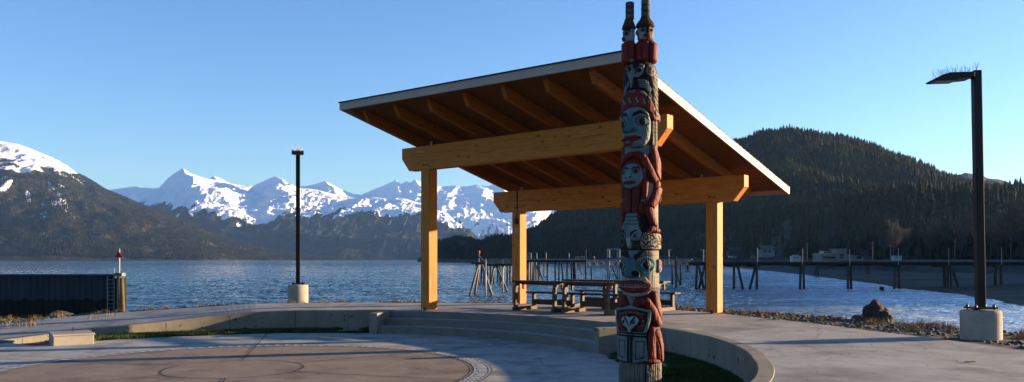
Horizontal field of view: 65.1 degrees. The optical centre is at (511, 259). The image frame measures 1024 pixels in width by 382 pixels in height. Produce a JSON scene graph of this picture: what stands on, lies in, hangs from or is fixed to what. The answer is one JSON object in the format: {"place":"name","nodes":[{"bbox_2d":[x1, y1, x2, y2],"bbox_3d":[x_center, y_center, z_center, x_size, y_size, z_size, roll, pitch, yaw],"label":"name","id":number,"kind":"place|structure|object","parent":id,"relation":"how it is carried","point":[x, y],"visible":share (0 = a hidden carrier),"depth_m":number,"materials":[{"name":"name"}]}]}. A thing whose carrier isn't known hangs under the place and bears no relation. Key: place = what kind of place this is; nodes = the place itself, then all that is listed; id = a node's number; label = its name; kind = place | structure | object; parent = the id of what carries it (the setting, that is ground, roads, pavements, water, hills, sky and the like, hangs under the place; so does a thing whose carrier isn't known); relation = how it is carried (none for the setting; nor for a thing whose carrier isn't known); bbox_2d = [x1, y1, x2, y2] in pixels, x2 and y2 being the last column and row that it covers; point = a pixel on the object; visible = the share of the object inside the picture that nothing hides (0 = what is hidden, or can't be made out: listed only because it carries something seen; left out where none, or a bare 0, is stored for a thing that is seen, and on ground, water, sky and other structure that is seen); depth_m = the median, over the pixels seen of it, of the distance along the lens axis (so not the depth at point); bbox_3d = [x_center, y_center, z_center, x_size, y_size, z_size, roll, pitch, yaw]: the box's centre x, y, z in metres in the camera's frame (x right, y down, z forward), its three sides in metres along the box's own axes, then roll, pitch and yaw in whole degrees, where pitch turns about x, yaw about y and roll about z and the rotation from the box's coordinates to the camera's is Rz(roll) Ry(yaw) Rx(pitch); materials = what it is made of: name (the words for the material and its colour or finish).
{"place":"outdoors","nodes":[
{"label":"outdoors","id":0,"kind":"place"},
{"bbox_2d":[0,343,32,348],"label":"plaza approach","id":1,"kind":"structure","parent":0,"point":[7,345],"depth_m":15.93,"materials":[{"name":"grey concrete"}]},
{"bbox_2d":[0,141,336,260],"bbox_3d":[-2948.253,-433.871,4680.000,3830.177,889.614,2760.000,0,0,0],"label":"mountain","id":2,"kind":"structure","parent":0,"point":[16,158],"depth_m":4197.55,"materials":[{"name":"white snow"}]},
{"bbox_2d":[0,171,355,259],"bbox_3d":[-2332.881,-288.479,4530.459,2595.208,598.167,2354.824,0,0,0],"label":"mountain forest","id":3,"kind":"object","parent":2,"relation":"on","point":[175,224],"visible":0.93,"depth_m":4144.25,"materials":[{"name":"green plant"}]},
{"bbox_2d":[137,168,478,259],"bbox_3d":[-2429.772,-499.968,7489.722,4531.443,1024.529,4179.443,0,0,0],"label":"snow mountains","id":4,"kind":"structure","parent":0,"point":[263,213],"depth_m":6624.49,"materials":[{"name":"white snow"}]},
{"bbox_2d":[0,333,618,381],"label":"plaza floor","id":5,"kind":"structure","parent":0,"point":[515,361],"depth_m":15.21,"materials":[{"name":"grey concrete"}]},
{"bbox_2d":[48,327,94,345],"bbox_3d":[-8.980,1.547,16.350,0.760,0.347,0.880,0,0,-35],"label":"concrete block","id":6,"kind":"object","parent":5,"relation":"on","point":[72,337],"depth_m":16.06,"materials":[{"name":"beige concrete"}]},
{"bbox_2d":[0,346,472,381],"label":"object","id":7,"kind":"object","parent":5,"relation":"on","point":[259,363],"visible":1,"depth_m":12.64,"materials":[{"name":"concrete"}]},
{"bbox_2d":[0,344,490,381],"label":"plaza ring inlay","id":8,"kind":"object","parent":7,"relation":"on","point":[321,345],"visible":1,"depth_m":13.74,"materials":[{"name":"grey concrete"}]},
{"bbox_2d":[0,345,490,381],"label":"plaza ring band","id":9,"kind":"object","parent":5,"relation":"on","point":[475,362],"visible":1,"depth_m":14.06,"materials":[{"name":"grey concrete"}]},
{"bbox_2d":[3,333,549,381],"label":"plaza joints","id":10,"kind":"object","parent":5,"relation":"on","point":[287,361],"visible":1,"depth_m":13.19,"materials":[{"name":"grey concrete"}]},
{"bbox_2d":[109,176,553,239],"bbox_3d":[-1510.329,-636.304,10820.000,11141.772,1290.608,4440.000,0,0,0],"label":"snow mountains","id":11,"kind":"structure","parent":0,"point":[475,211],"depth_m":11228.43,"materials":[{"name":"white snow"}]},
{"bbox_2d":[22,331,687,378],"bbox_3d":[-4.280,1.745,12.400,19.000,0.001,19.000,0,0,0],"label":"ground bed","id":12,"kind":"object","parent":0,"point":[40,343],"depth_m":16.69,"materials":[{"name":"soil"}]},
{"bbox_2d":[0,309,383,343],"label":"retaining wall","id":13,"kind":"structure","parent":12,"relation":"on","point":[342,318],"depth_m":19.41,"materials":[{"name":"concrete"}]},
{"bbox_2d":[94,326,744,381],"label":"ground cover","id":14,"kind":"object","parent":12,"relation":"on","point":[691,369],"visible":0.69,"depth_m":13.92,"materials":[{"name":"green plant"}]},
{"bbox_2d":[616,0,663,381],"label":"totem pole","id":15,"kind":"object","parent":14,"relation":"on","point":[640,356],"visible":1,"depth_m":9.39,"materials":[{"name":"paint"}]},
{"bbox_2d":[660,327,774,381],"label":"retaining wall","id":16,"kind":"structure","parent":12,"relation":"on","point":[745,362],"depth_m":12.39,"materials":[{"name":"concrete"}]},
{"bbox_2d":[0,260,1023,332],"bbox_3d":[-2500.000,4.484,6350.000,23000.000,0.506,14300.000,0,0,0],"label":"water","id":17,"kind":"structure","parent":0,"point":[159,284],"depth_m":129.21,"materials":[{"name":"blue liquid"}]},
{"bbox_2d":[0,274,125,318],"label":"sheet pile wall","id":18,"kind":"structure","parent":17,"relation":"in","point":[34,295],"depth_m":60.03,"materials":[{"name":"black metal"}]},
{"bbox_2d":[107,268,114,312],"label":"ladder","id":19,"kind":"object","parent":18,"relation":"attached to","point":[110,287],"visible":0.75,"depth_m":59.84,"materials":[{"name":"grey metal"}]},
{"bbox_2d":[114,273,125,311],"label":"fender piles","id":20,"kind":"object","parent":17,"relation":"in","point":[120,295],"visible":0.45,"depth_m":59.75,"materials":[{"name":"brown wood"}]},
{"bbox_2d":[114,249,123,272],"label":"day beacon","id":21,"kind":"object","parent":20,"relation":"on","point":[118,255],"visible":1,"depth_m":59.92,"materials":[{"name":"white paint"}]},
{"bbox_2d":[468,259,511,295],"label":"mooring platform","id":22,"kind":"structure","parent":17,"relation":"in","point":[484,269],"depth_m":109.78,"materials":[{"name":"grey wood"}]},
{"bbox_2d":[503,259,586,281],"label":"wharf","id":23,"kind":"structure","parent":17,"relation":"in","point":[533,266],"depth_m":165.26,"materials":[{"name":"brown wood"}]},
{"bbox_2d":[607,249,619,279],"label":"hoist tower","id":24,"kind":"structure","parent":17,"relation":"in","point":[612,266],"depth_m":156.48,"materials":[{"name":"grey metal"}]},
{"bbox_2d":[586,257,692,266],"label":"gangway","id":25,"kind":"object","parent":24,"relation":"attached to","point":[619,259],"visible":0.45,"depth_m":152.60,"materials":[{"name":"grey metal"}]},
{"bbox_2d":[671,265,672,284],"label":"mooring pile","id":26,"kind":"object","parent":17,"relation":"in","point":[671,274],"visible":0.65,"depth_m":142.12,"materials":[{"name":"wood"}]},
{"bbox_2d":[675,257,676,286],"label":"mooring pile","id":27,"kind":"object","parent":17,"relation":"in","point":[675,271],"visible":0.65,"depth_m":129.16,"materials":[{"name":"brown wood"}]},
{"bbox_2d":[814,265,818,277],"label":"mooring dolphin","id":28,"kind":"object","parent":17,"relation":"in","point":[816,268],"visible":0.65,"depth_m":197.41},
{"bbox_2d":[688,262,1023,288],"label":"trestle pier","id":29,"kind":"structure","parent":17,"relation":"in","point":[946,266],"depth_m":122.82,"materials":[{"name":"brown wood"}]},
{"bbox_2d":[0,303,1023,381],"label":"terrace floor","id":30,"kind":"structure","parent":0,"point":[849,361],"depth_m":12.24,"materials":[{"name":"concrete"}]},
{"bbox_2d":[369,310,393,333],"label":"step cheek wall","id":31,"kind":"structure","parent":30,"relation":"on","point":[376,320],"depth_m":18.52,"materials":[{"name":"concrete"}]},
{"bbox_2d":[378,311,615,351],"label":"curved steps","id":32,"kind":"structure","parent":30,"relation":"on","point":[576,333],"depth_m":17.71,"materials":[{"name":"concrete"}]},
{"bbox_2d":[512,280,577,312],"bbox_3d":[0.798,0.882,19.658,1.500,0.736,0.955,0,0,40],"label":"picnic table","id":33,"kind":"object","parent":30,"relation":"on","point":[554,302],"visible":0.94,"depth_m":19.70,"materials":[{"name":"brown wood"}]},
{"bbox_2d":[338,50,789,313],"bbox_3d":[1.354,-1.207,19.109,7.730,4.914,7.653,0,0,40],"label":"picnic shelter","id":34,"kind":"object","parent":30,"relation":"on","point":[546,137],"visible":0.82,"depth_m":18.34,"materials":[{"name":"brown wood"}]},
{"bbox_2d":[560,281,619,315],"bbox_3d":[1.936,0.882,18.695,1.500,0.736,0.955,0,0,40],"label":"picnic table","id":35,"kind":"object","parent":30,"relation":"on","point":[607,304],"visible":0.84,"depth_m":18.75,"materials":[{"name":"brown wood"}]},
{"bbox_2d":[562,279,620,309],"bbox_3d":[2.122,0.882,20.831,1.500,0.736,0.955,0,0,40],"label":"picnic table","id":36,"kind":"object","parent":30,"relation":"on","point":[599,299],"visible":0.39,"depth_m":20.90,"materials":[{"name":"brown wood"}]},
{"bbox_2d":[594,325,665,355],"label":"step cheek wall","id":37,"kind":"structure","parent":30,"relation":"on","point":[605,340],"depth_m":14.56,"materials":[{"name":"concrete"}]},
{"bbox_2d":[610,280,680,311],"bbox_3d":[3.267,0.882,19.861,1.500,0.736,0.955,0,0,40],"label":"picnic table","id":38,"kind":"object","parent":30,"relation":"on","point":[670,302],"visible":0.42,"depth_m":19.69,"materials":[{"name":"brown wood"}]},
{"bbox_2d":[345,303,1000,354],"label":"terrace joints","id":39,"kind":"object","parent":30,"relation":"on","point":[819,334],"visible":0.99,"depth_m":11.50,"materials":[{"name":"grey concrete"}]},
{"bbox_2d":[926,62,1002,340],"bbox_3d":[7.320,-0.937,12.967,1.022,4.481,0.600,-1,0,4],"label":"street lamp","id":40,"kind":"object","parent":30,"relation":"on","point":[980,320],"visible":0.98,"depth_m":12.89,"materials":[{"name":"metal"}]},
{"bbox_2d":[0,309,1023,350],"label":"shore bank","id":41,"kind":"structure","parent":0,"point":[1004,340],"depth_m":13.94,"materials":[{"name":"grey stone"}]},
{"bbox_2d":[51,310,72,315],"bbox_3d":[-12.901,1.691,22.988,0.876,0.488,0.613,0,0,0],"label":"rock","id":42,"kind":"object","parent":41,"relation":"on","point":[64,313],"visible":0.18,"depth_m":22.83,"materials":[{"name":"grey stone"}]},
{"bbox_2d":[4,304,197,326],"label":"tall dry grass","id":43,"kind":"structure","parent":41,"relation":"on","point":[30,322],"depth_m":19.35,"materials":[{"name":"beige plant"}]},
{"bbox_2d":[288,147,307,302],"bbox_3d":[-6.349,-1.036,23.795,0.600,4.691,1.023,0,0,-14],"label":"street lamp","id":44,"kind":"object","parent":41,"relation":"on","point":[297,291],"visible":0.95,"depth_m":23.93,"materials":[{"name":"metal"}]},
{"bbox_2d":[0,298,1023,339],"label":"dry grass","id":45,"kind":"structure","parent":41,"relation":"on","point":[943,325],"depth_m":17.43,"materials":[{"name":"brown plant"}]},
{"bbox_2d":[0,301,1023,348],"bbox_3d":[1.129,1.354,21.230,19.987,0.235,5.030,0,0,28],"label":"verge cobbles","id":46,"kind":"object","parent":41,"relation":"on","point":[845,319],"visible":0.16,"depth_m":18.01,"materials":[{"name":"grey gravel"}]},
{"bbox_2d":[852,314,862,319],"bbox_3d":[7.905,1.338,18.259,0.375,0.193,0.316,0,0,24],"label":"rock","id":47,"kind":"object","parent":41,"relation":"on","point":[858,316],"visible":0.31,"depth_m":18.16,"materials":[{"name":"grey stone"}]},
{"bbox_2d":[862,299,894,322],"bbox_3d":[7.927,1.264,17.353,0.636,0.810,0.579,0,0,0],"label":"boulder","id":48,"kind":"object","parent":41,"relation":"on","point":[876,309],"visible":0.47,"depth_m":17.18,"materials":[{"name":"grey stone"}]},
{"bbox_2d":[0,0,1023,194],"label":"sky","id":49,"kind":"structure","parent":0,"point":[120,93],"materials":[{"name":"blue"}]},
{"bbox_2d":[418,130,1023,305],"bbox_3d":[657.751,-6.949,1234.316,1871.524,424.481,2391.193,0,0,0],"label":"shore land","id":50,"kind":"structure","parent":0,"point":[1010,290],"depth_m":257.72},
{"bbox_2d":[437,123,1023,258],"bbox_3d":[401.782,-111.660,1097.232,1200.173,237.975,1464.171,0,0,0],"label":"conifer forest","id":51,"kind":"object","parent":50,"relation":"on","point":[821,189],"visible":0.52,"depth_m":827.69,"materials":[{"name":"green plant"}]},
{"bbox_2d":[438,219,1023,258],"bbox_3d":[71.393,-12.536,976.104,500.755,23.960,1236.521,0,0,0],"label":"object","id":52,"kind":"object","parent":50,"relation":"on","point":[837,242],"visible":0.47,"depth_m":481.88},
{"bbox_2d":[726,247,742,256],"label":"house","id":53,"kind":"structure","parent":50,"relation":"on","point":[735,251],"depth_m":560.00,"materials":[{"name":"grey"}]},
{"bbox_2d":[756,245,774,256],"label":"teal roof house","id":54,"kind":"structure","parent":50,"relation":"on","point":[766,250],"depth_m":470.00,"materials":[{"name":"beige"}]},
{"bbox_2d":[789,255,801,261],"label":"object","id":55,"kind":"object","parent":50,"relation":"on","point":[795,258],"visible":0.93,"depth_m":300.00,"materials":[{"name":"white paint"}]},
{"bbox_2d":[813,253,834,261],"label":"flat building","id":56,"kind":"structure","parent":50,"relation":"on","point":[824,257],"depth_m":301.50,"materials":[{"name":"beige"}]},
{"bbox_2d":[819,250,830,252],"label":"penthouse","id":57,"kind":"object","parent":56,"relation":"on","point":[824,251],"visible":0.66,"depth_m":305.00,"materials":[{"name":"white paint"}]},
{"bbox_2d":[829,249,846,261],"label":"tower block","id":58,"kind":"structure","parent":50,"relation":"on","point":[840,254],"depth_m":300.00,"materials":[{"name":"beige"}]},
{"bbox_2d":[847,254,862,260],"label":"boat shed","id":59,"kind":"object","parent":50,"relation":"on","point":[853,257],"visible":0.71,"depth_m":300.50,"materials":[{"name":"beige"}]},
{"bbox_2d":[885,219,904,255],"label":"bare tree","id":60,"kind":"object","parent":50,"relation":"on","point":[895,229],"visible":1,"depth_m":378.49,"materials":[{"name":"brown plant"}]},
{"bbox_2d":[891,256,901,260],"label":"trailer","id":61,"kind":"object","parent":50,"relation":"on","point":[894,258],"visible":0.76,"depth_m":280.00,"materials":[{"name":"white paint"}]},
{"bbox_2d":[897,226,912,259],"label":"bare tree","id":62,"kind":"object","parent":50,"relation":"on","point":[904,242],"visible":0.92,"depth_m":399.90,"materials":[{"name":"brown plant"}]},
{"bbox_2d":[919,225,937,259],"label":"bare tree","id":63,"kind":"object","parent":50,"relation":"on","point":[923,235],"visible":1,"depth_m":385.30,"materials":[{"name":"brown plant"}]},
{"bbox_2d":[926,215,945,257],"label":"bare tree","id":64,"kind":"object","parent":50,"relation":"on","point":[939,238],"visible":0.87,"depth_m":398.87,"materials":[{"name":"brown plant"}]},
{"bbox_2d":[954,223,969,258],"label":"bare tree","id":65,"kind":"object","parent":50,"relation":"on","point":[962,238],"visible":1,"depth_m":369.54,"materials":[{"name":"brown plant"}]},
{"bbox_2d":[985,213,998,259],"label":"bare tree","id":66,"kind":"object","parent":50,"relation":"on","point":[990,227],"visible":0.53,"depth_m":379.27,"materials":[{"name":"brown plant"}]},
{"bbox_2d":[987,220,1005,259],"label":"bare tree","id":67,"kind":"object","parent":50,"relation":"on","point":[997,236],"visible":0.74,"depth_m":360.22,"materials":[{"name":"brown plant"}]},
{"bbox_2d":[991,194,1023,259],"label":"bare tree","id":68,"kind":"object","parent":50,"relation":"on","point":[1011,221],"visible":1,"depth_m":329.87,"materials":[{"name":"brown plant"}]},
{"bbox_2d":[950,173,1011,184],"bbox_3d":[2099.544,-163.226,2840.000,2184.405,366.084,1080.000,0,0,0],"label":"hill","id":69,"kind":"structure","parent":0,"point":[966,175],"depth_m":3136.57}
]}

